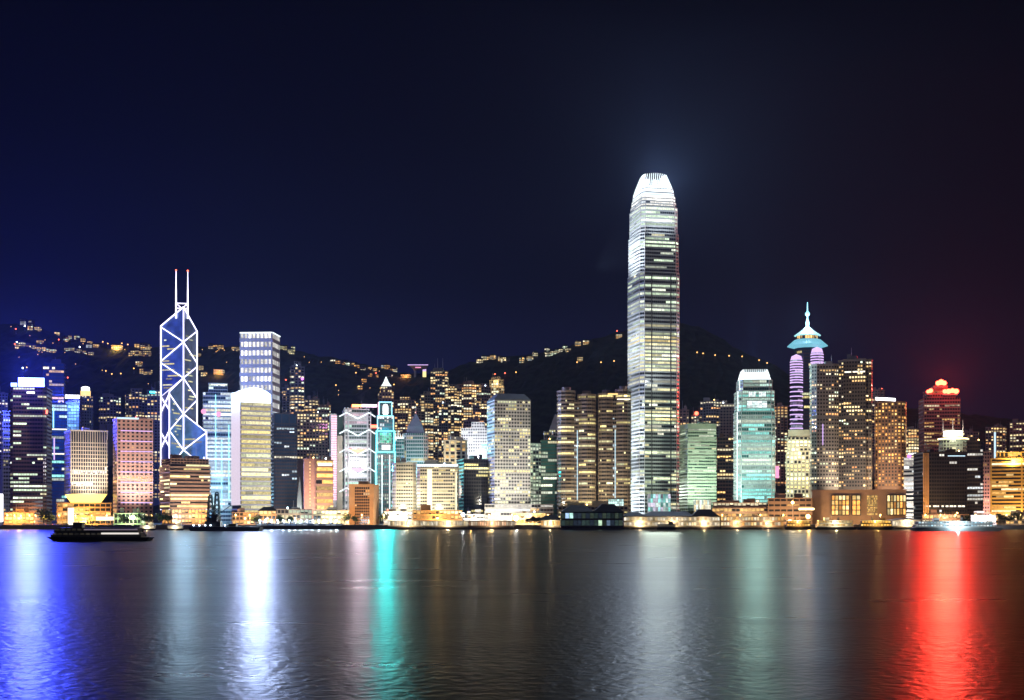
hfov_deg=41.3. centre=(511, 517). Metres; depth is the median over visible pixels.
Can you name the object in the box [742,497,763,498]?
window
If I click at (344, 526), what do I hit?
quay wall
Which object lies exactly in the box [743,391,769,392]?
window
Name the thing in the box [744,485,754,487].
window
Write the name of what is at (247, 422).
window
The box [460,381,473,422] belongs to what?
unlit window
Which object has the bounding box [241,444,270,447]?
window
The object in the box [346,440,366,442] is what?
window
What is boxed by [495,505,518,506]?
window
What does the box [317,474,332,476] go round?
window
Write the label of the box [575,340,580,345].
hillside house
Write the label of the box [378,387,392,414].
unlit window
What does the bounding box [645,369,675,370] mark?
window
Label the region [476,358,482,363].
hillside house
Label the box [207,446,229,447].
window
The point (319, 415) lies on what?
unlit window
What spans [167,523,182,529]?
ferry
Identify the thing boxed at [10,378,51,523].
office tower
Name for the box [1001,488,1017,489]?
window
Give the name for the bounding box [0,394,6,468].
unlit window
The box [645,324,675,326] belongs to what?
window
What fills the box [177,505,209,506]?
window
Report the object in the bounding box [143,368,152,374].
hillside house
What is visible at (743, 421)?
window
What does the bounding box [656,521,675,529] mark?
ferry
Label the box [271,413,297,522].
office tower
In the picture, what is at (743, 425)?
window
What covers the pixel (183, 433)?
skyscraper
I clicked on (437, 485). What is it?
office block
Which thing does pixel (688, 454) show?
window
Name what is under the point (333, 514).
waterfront block
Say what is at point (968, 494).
window
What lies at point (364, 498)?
office block
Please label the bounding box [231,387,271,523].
office tower
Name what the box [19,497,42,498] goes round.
window
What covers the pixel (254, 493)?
window
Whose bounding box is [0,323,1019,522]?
hills
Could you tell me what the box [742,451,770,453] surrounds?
window
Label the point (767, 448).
window
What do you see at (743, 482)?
window
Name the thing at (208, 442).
window
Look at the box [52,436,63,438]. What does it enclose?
window
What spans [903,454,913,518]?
office tower
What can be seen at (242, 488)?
window
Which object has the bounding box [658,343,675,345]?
window
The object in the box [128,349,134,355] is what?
hillside house
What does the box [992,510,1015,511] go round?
window
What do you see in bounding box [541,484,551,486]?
window
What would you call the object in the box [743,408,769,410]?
window
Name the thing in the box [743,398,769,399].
window
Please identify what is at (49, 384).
window
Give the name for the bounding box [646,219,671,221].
window
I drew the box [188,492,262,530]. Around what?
work barge
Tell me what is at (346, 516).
tree
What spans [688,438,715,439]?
window
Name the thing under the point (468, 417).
unlit window
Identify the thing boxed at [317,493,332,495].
window
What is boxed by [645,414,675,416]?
window
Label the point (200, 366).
hillside house
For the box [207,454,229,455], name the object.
window
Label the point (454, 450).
office tower
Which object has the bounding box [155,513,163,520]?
tree
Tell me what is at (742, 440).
window
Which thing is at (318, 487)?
window
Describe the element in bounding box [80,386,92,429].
office tower
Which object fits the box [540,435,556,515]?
office tower
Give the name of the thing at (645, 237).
window
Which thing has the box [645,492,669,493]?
window
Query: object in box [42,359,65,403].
office tower
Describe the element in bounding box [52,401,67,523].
office tower
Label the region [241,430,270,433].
window
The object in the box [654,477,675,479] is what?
window
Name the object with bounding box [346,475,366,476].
window
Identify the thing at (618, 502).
podium block
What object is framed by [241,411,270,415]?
window
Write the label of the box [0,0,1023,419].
sky
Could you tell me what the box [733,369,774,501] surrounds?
office tower
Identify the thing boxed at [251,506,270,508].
window
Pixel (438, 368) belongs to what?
unlit window
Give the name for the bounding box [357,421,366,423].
window
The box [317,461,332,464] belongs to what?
window
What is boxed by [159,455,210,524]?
office block
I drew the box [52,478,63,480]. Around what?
window
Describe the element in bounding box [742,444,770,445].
window
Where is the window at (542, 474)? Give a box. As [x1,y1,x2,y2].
[541,473,556,475]
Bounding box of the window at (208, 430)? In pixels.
[204,429,229,431]
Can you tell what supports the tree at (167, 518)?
on the ground
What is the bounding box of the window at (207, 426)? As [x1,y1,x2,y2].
[203,425,229,427]
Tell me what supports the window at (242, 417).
in the office tower at (251, 449)
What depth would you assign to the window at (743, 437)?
1498.86 m
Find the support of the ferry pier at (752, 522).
in the water
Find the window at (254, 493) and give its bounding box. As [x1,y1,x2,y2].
[253,492,270,494]
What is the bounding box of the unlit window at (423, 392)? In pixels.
[421,392,432,459]
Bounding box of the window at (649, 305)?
[645,304,675,306]
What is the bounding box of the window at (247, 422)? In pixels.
[246,421,270,424]
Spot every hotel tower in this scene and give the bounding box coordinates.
[112,416,153,523]
[874,397,906,488]
[918,379,960,452]
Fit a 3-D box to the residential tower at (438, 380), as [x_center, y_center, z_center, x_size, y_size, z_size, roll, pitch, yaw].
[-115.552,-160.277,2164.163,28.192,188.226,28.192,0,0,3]
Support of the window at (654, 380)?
in the skyscraper at (653, 278)
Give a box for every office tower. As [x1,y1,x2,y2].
[2,411,9,523]
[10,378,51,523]
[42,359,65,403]
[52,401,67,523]
[64,395,81,502]
[64,428,107,502]
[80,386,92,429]
[201,383,232,521]
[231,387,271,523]
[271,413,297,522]
[395,434,404,462]
[403,409,428,509]
[443,436,467,463]
[456,454,488,518]
[530,443,540,503]
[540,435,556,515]
[549,414,556,439]
[557,387,595,516]
[598,386,630,511]
[679,422,716,512]
[717,433,732,501]
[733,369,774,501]
[785,430,809,497]
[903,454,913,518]
[913,449,967,520]
[938,427,967,451]
[966,437,983,520]
[983,451,992,514]
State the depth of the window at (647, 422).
1565.81 m
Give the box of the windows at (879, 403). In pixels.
[876,403,903,485]
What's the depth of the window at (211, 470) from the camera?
1756.20 m
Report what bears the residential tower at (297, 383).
on the hills
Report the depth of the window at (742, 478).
1498.86 m
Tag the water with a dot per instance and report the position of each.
(527, 614)
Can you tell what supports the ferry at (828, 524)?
on the water
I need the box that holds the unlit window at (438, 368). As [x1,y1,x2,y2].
[431,368,447,461]
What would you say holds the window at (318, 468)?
in the hotel block at (324, 484)
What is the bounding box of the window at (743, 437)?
[742,436,770,438]
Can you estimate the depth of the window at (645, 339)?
1563.90 m
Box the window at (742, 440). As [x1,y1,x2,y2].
[742,440,770,441]
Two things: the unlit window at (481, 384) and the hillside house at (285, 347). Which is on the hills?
the hillside house at (285, 347)
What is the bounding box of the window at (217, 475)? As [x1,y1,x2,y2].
[211,474,229,476]
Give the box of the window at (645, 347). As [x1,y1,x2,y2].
[645,347,671,348]
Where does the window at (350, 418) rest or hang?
in the bank tower at (352, 442)
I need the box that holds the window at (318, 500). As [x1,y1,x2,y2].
[317,499,332,502]
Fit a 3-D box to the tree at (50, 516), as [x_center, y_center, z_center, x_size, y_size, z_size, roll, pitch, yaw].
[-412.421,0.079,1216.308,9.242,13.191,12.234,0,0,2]
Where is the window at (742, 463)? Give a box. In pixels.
[742,463,770,464]
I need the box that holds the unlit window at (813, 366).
[812,366,837,486]
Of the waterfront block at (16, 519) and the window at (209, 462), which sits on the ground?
the waterfront block at (16, 519)
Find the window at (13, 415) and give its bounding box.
[13,415,42,416]
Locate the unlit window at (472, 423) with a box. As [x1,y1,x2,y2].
[461,423,486,457]
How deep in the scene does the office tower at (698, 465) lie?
1451.94 m
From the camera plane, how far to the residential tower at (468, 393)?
2181.49 m
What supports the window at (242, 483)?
in the office tower at (251, 449)
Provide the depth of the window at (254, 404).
1460.57 m
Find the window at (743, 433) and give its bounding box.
[742,432,754,434]
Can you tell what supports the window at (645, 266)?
in the skyscraper at (653, 278)
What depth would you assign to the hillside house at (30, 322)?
2881.72 m
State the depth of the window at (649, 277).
1565.62 m
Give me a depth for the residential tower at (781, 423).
2002.59 m
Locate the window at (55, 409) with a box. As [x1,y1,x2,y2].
[52,408,66,410]
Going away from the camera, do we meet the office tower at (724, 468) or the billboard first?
the billboard
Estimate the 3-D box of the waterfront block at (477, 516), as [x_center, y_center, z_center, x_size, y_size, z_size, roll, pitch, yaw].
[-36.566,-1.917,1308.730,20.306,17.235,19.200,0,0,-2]
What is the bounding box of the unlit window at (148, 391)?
[148,391,159,491]
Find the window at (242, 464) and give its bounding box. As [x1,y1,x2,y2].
[241,463,254,465]
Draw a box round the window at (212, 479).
[211,478,229,480]
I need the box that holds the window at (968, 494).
[967,494,982,495]
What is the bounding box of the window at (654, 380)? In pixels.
[654,380,675,382]
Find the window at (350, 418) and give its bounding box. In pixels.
[349,417,366,419]
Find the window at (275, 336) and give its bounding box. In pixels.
[261,334,277,412]
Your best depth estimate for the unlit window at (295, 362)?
2150.16 m
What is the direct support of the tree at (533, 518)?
on the ground
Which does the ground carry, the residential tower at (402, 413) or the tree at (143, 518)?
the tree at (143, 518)
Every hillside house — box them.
[18,341,25,346]
[20,318,25,326]
[27,319,34,327]
[27,325,32,329]
[34,326,41,331]
[36,339,43,343]
[68,346,74,351]
[74,334,79,339]
[111,344,122,349]
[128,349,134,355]
[135,360,142,366]
[139,367,144,373]
[140,342,146,349]
[142,349,150,356]
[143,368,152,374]
[145,343,151,349]
[198,364,203,369]
[201,370,206,375]
[213,368,223,374]
[283,345,289,350]
[287,348,293,353]
[357,384,362,389]
[384,364,389,369]
[401,373,410,377]
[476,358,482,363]
[490,354,495,359]
[519,356,524,362]
[526,355,533,360]
[545,351,550,356]
[565,347,570,352]
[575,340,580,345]
[577,356,582,360]
[583,339,588,344]
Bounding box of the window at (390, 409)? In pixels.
[378,409,393,502]
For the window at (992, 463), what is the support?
in the office block at (1007, 483)
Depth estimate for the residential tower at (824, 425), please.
1452.10 m
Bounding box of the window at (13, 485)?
[13,485,42,486]
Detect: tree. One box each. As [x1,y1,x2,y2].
[35,508,48,519]
[44,511,55,520]
[119,514,128,521]
[136,512,148,521]
[146,513,155,521]
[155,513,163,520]
[162,514,172,521]
[251,515,260,521]
[275,514,284,521]
[342,512,351,522]
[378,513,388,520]
[530,516,537,522]
[960,514,970,520]
[995,512,1006,520]
[1005,513,1015,521]
[1012,511,1023,520]
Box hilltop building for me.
[408,365,428,376]
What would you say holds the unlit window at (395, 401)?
in the residential tower at (402, 413)
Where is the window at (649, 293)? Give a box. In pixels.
[645,292,673,294]
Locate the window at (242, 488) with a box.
[241,487,270,489]
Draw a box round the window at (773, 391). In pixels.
[738,391,773,498]
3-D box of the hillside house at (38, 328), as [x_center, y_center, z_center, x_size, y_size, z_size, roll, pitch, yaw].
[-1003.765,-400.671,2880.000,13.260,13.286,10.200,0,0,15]
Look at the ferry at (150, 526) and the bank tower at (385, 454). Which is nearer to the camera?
the ferry at (150, 526)
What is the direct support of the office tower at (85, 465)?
on the ground
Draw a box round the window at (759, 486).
[756,485,770,487]
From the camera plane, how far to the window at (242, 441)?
1457.54 m
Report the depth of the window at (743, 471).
1499.23 m
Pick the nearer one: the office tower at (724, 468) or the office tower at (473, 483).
the office tower at (473, 483)
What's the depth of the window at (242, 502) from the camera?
1457.54 m
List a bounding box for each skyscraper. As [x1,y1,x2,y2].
[160,270,206,522]
[239,332,280,413]
[484,394,530,510]
[627,173,679,513]
[787,302,827,429]
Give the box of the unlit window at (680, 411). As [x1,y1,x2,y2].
[680,411,688,421]
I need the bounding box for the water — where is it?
[0,529,1023,699]
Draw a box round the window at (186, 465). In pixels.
[186,465,209,466]
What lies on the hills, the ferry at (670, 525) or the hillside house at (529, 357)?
the hillside house at (529, 357)
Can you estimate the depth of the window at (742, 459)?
1498.86 m
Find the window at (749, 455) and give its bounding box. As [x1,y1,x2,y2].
[749,455,768,456]
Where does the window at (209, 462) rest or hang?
in the office tower at (216, 411)
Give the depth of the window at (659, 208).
1566.96 m
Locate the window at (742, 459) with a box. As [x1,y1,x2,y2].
[742,459,770,460]
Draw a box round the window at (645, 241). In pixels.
[645,241,674,243]
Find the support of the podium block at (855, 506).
on the ground
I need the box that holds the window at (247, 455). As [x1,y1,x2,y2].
[246,454,270,456]
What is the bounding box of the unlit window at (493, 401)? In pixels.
[488,401,529,502]
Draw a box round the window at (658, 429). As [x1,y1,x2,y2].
[658,429,675,430]
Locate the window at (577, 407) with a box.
[558,407,578,476]
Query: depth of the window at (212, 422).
1755.98 m
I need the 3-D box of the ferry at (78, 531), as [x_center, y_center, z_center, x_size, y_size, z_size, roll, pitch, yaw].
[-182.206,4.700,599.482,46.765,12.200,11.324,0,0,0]
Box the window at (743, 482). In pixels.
[742,481,770,483]
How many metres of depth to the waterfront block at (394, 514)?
1298.78 m
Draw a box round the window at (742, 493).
[742,493,770,494]
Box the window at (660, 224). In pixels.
[646,223,673,225]
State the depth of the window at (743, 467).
1498.86 m
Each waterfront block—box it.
[3,500,34,524]
[113,508,145,524]
[231,508,258,524]
[258,507,276,522]
[276,500,312,522]
[312,507,349,524]
[383,504,412,524]
[412,505,462,519]
[463,509,484,520]
[511,509,545,524]
[921,510,968,520]
[970,511,996,524]
[997,511,1023,524]
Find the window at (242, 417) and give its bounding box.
[241,416,258,419]
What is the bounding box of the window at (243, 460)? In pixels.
[241,459,270,461]
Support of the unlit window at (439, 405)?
in the residential tower at (443, 420)
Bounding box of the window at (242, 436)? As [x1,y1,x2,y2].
[241,435,270,438]
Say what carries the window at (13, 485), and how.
in the office tower at (31, 444)
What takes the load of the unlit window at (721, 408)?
in the residential tower at (726, 417)
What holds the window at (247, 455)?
in the office tower at (251, 449)
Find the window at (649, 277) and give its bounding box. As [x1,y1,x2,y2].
[645,276,675,279]
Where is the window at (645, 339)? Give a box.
[645,339,667,341]
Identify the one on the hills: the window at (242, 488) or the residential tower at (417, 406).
the residential tower at (417, 406)
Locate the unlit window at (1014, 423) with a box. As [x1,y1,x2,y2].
[1010,423,1023,451]
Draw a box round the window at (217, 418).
[208,417,222,419]
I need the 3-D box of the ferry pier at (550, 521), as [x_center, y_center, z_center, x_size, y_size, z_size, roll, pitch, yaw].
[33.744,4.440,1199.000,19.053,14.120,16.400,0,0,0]
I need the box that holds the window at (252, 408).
[251,407,270,410]
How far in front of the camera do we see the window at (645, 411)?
1565.62 m
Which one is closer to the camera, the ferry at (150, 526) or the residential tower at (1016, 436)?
the ferry at (150, 526)
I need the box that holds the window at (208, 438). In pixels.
[207,437,229,439]
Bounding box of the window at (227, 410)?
[206,409,229,411]
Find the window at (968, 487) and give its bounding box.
[967,487,982,488]
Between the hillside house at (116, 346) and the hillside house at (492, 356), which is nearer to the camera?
the hillside house at (116, 346)
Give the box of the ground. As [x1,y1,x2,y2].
[2,523,814,524]
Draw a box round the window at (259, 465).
[255,463,270,466]
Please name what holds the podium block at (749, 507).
on the ground
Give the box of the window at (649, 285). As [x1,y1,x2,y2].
[645,284,675,287]
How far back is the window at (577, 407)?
1465.21 m
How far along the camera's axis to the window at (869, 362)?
1474.00 m
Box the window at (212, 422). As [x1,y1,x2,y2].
[203,421,229,423]
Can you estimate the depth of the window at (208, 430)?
1755.56 m
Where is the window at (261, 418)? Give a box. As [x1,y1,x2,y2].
[260,417,270,419]
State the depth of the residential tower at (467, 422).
1852.44 m
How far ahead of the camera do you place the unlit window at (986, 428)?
1988.58 m
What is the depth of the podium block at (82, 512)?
1277.46 m
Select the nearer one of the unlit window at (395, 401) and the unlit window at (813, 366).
the unlit window at (813, 366)
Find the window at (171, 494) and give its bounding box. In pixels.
[171,494,208,495]
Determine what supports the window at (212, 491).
in the office tower at (216, 411)
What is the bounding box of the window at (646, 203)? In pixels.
[646,203,672,205]
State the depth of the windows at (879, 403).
1485.38 m
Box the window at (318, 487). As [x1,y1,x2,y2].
[317,486,332,489]
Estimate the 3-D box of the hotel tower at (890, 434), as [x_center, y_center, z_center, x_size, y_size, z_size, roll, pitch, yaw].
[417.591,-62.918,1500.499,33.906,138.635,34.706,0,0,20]
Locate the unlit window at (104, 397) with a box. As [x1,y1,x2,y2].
[99,397,120,423]
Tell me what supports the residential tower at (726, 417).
on the hills
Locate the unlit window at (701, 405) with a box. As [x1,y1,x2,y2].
[701,405,717,436]
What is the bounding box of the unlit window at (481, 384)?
[477,384,489,427]
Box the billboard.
[0,494,2,524]
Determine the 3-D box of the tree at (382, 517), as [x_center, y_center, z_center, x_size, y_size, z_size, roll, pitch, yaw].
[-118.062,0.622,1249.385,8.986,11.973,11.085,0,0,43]
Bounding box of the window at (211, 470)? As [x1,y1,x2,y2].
[211,470,229,472]
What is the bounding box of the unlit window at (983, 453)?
[983,453,990,514]
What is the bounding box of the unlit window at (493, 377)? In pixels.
[490,377,503,394]
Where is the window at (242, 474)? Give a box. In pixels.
[241,473,270,475]
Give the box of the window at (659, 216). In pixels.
[646,215,673,217]
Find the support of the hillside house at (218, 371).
on the hills
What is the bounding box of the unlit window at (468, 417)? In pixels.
[463,417,471,426]
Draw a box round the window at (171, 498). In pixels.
[171,498,207,499]
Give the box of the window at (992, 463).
[992,463,1023,464]
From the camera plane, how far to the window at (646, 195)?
1569.26 m
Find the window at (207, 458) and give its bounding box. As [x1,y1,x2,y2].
[207,458,229,459]
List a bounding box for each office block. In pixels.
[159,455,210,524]
[349,481,378,524]
[392,453,415,518]
[417,460,458,509]
[461,422,486,458]
[990,452,1023,523]
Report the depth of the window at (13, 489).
1416.67 m
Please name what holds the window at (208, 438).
in the office tower at (216, 411)
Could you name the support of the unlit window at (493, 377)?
in the residential tower at (496, 384)
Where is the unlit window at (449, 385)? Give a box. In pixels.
[445,385,460,435]
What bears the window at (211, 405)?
in the office tower at (216, 411)
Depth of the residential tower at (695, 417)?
1951.43 m
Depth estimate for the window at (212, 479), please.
1756.20 m
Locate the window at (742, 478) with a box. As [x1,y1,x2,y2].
[742,478,770,479]
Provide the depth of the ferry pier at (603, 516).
1175.00 m
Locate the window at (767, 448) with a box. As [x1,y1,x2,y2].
[747,447,770,449]
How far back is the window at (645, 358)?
1565.62 m
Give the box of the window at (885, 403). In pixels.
[876,403,903,481]
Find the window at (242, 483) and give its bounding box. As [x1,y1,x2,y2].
[241,482,270,484]
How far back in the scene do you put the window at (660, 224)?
1566.96 m
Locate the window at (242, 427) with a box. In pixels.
[241,426,270,428]
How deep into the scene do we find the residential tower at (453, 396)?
2102.75 m
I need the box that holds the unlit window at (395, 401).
[395,401,415,434]
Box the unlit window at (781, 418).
[775,418,786,485]
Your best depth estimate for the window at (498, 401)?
1405.30 m
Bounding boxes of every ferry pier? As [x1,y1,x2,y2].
[256,523,342,528]
[388,520,468,528]
[468,521,514,528]
[540,515,559,528]
[560,504,622,529]
[623,509,719,528]
[719,516,783,528]
[888,518,920,528]
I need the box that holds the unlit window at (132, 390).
[125,390,146,418]
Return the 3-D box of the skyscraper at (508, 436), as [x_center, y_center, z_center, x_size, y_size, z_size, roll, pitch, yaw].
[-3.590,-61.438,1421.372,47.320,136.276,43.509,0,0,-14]
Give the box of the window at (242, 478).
[241,477,270,480]
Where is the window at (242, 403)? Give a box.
[241,402,251,404]
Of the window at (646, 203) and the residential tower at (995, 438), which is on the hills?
the residential tower at (995, 438)
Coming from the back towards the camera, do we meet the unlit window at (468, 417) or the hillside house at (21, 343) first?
the hillside house at (21, 343)
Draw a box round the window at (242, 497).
[241,496,270,498]
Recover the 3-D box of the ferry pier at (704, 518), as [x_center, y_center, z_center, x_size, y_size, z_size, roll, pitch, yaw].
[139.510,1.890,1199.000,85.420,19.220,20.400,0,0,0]
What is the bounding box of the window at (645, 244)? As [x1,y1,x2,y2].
[645,244,674,247]
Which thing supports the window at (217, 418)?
in the office tower at (216, 411)
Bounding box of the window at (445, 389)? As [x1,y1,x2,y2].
[445,389,460,432]
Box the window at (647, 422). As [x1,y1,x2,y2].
[647,422,675,423]
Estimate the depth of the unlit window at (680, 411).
1903.55 m
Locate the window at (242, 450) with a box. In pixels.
[241,449,270,452]
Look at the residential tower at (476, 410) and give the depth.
1962.77 m
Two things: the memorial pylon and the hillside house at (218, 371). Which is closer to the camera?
the memorial pylon
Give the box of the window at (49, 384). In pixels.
[49,384,63,385]
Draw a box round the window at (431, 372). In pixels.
[431,372,447,451]
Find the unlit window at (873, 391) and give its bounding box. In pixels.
[872,391,882,454]
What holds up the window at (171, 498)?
in the office block at (185, 483)
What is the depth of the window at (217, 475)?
1756.20 m
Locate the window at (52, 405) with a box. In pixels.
[52,405,66,406]
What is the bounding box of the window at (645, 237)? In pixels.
[645,237,663,239]
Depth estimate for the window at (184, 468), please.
1330.84 m
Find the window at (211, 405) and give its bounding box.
[211,405,229,407]
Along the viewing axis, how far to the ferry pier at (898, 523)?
1190.50 m
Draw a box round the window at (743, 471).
[742,470,761,472]
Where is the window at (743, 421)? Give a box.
[742,420,770,422]
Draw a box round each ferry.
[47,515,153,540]
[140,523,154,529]
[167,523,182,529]
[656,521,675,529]
[784,517,811,529]
[814,517,856,529]
[857,517,893,529]
[908,514,1002,530]
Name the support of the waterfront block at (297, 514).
on the ground
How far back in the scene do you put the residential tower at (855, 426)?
1472.00 m
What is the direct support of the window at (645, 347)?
in the skyscraper at (653, 278)
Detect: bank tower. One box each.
[330,401,379,523]
[375,401,395,514]
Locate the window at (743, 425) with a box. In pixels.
[742,424,763,426]
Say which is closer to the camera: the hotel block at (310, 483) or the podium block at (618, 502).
the podium block at (618, 502)
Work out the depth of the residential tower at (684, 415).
1901.13 m
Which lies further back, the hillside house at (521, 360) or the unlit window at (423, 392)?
the hillside house at (521, 360)
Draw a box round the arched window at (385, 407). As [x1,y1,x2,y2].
[383,404,387,413]
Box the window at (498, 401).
[488,401,529,492]
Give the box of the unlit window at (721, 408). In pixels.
[721,408,733,435]
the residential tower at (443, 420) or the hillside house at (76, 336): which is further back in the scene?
the hillside house at (76, 336)
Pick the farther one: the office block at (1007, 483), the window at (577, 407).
the window at (577, 407)
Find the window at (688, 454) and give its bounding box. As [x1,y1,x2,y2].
[688,454,715,455]
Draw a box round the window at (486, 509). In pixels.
[486,509,529,510]
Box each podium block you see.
[56,503,113,524]
[484,504,553,520]
[557,498,628,517]
[712,498,767,515]
[767,493,813,524]
[811,489,906,524]
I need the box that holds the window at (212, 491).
[211,490,227,492]
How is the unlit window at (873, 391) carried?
in the residential tower at (879, 392)
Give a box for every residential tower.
[0,389,8,522]
[99,393,120,465]
[125,388,146,418]
[147,386,159,505]
[282,385,289,412]
[290,361,304,412]
[297,411,327,508]
[304,396,318,412]
[317,404,329,455]
[378,377,393,414]
[394,397,415,436]
[411,403,420,420]
[420,390,433,459]
[430,363,447,461]
[438,401,447,461]
[445,384,461,439]
[457,377,479,427]
[463,417,479,427]
[472,401,479,419]
[476,383,490,427]
[489,377,503,396]
[543,431,548,439]
[680,401,688,424]
[691,411,701,422]
[700,398,721,470]
[720,400,733,436]
[775,402,787,485]
[809,356,838,497]
[838,348,872,489]
[872,387,884,478]
[906,426,918,456]
[962,425,978,440]
[985,421,1006,457]
[1009,419,1023,451]
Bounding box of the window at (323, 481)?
[322,480,332,483]
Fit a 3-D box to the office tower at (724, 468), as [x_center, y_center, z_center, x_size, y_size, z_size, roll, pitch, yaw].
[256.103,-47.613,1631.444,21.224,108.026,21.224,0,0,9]
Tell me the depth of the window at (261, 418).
1462.35 m
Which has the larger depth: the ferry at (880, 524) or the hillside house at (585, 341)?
the hillside house at (585, 341)
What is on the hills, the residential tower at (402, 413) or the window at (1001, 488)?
the residential tower at (402, 413)
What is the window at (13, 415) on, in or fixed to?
in the office tower at (31, 444)
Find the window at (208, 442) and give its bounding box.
[207,441,229,443]
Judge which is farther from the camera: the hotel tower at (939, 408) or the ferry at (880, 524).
the hotel tower at (939, 408)
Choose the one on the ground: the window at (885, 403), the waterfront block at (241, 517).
the waterfront block at (241, 517)
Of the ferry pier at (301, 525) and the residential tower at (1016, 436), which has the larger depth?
the residential tower at (1016, 436)
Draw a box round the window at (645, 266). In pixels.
[645,266,666,267]
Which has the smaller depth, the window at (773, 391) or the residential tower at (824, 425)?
the residential tower at (824, 425)
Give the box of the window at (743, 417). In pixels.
[742,416,761,418]
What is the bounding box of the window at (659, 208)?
[646,207,673,209]
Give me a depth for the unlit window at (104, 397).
2145.44 m
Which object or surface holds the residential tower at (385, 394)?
on the ground
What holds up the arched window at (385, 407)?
in the bank tower at (385, 454)
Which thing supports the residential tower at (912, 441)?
on the ground
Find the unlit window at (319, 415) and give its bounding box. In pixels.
[298,415,326,458]
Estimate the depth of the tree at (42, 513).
1213.11 m
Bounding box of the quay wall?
[0,525,1023,528]
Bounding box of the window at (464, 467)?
[464,467,487,468]
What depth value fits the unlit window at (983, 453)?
1521.35 m
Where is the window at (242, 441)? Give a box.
[241,440,270,442]
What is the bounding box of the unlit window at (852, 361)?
[839,361,870,486]
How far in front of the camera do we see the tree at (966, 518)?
1229.29 m
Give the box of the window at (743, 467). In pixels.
[742,466,770,468]
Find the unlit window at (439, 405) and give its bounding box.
[439,405,446,456]
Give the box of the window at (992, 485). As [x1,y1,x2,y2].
[992,485,1007,486]
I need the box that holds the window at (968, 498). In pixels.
[967,498,982,499]
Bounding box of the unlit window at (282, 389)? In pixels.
[282,389,288,411]
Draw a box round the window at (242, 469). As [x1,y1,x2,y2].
[241,468,267,470]
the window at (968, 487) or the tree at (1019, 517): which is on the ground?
the tree at (1019, 517)
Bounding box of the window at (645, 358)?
[645,358,675,359]
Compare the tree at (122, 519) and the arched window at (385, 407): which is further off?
the arched window at (385, 407)
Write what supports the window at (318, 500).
in the hotel block at (324, 484)
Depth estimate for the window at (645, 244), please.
1565.81 m
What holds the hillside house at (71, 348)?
on the hills
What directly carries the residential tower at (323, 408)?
on the hills
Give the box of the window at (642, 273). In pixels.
[629,195,678,508]
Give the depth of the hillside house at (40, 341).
2822.17 m
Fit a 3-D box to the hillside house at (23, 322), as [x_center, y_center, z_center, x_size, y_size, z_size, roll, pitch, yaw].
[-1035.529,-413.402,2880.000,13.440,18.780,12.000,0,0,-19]
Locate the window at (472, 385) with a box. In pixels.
[462,385,477,427]
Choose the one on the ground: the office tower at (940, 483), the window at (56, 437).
the office tower at (940, 483)
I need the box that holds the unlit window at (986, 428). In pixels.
[986,428,1005,449]
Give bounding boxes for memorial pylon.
[297,477,301,508]
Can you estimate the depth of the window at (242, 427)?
1457.36 m
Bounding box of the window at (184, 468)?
[184,468,200,469]
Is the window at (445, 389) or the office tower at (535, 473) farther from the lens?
the window at (445, 389)
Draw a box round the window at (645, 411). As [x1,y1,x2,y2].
[645,411,675,412]
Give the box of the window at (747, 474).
[747,474,770,475]
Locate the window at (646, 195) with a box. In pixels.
[646,195,671,197]
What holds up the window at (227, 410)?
in the office tower at (216, 411)
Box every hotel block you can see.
[303,455,316,522]
[316,455,333,509]
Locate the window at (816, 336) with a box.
[790,335,822,429]
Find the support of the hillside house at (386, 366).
on the hills
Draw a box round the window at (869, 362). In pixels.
[839,362,870,485]
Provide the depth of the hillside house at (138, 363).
2761.53 m
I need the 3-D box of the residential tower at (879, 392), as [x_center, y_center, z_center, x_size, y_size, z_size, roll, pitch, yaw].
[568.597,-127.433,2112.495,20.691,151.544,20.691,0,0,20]
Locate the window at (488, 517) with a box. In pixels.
[488,517,508,518]
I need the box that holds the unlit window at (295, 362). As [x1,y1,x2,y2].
[290,362,303,412]
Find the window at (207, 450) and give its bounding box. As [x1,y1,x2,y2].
[207,450,229,451]
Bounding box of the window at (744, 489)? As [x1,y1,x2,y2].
[744,489,765,490]
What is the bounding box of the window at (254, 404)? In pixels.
[253,403,270,405]
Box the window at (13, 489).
[13,489,42,490]
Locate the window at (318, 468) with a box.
[317,467,332,470]
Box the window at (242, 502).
[241,501,270,503]
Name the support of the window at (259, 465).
in the office tower at (251, 449)
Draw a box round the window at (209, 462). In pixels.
[209,462,229,463]

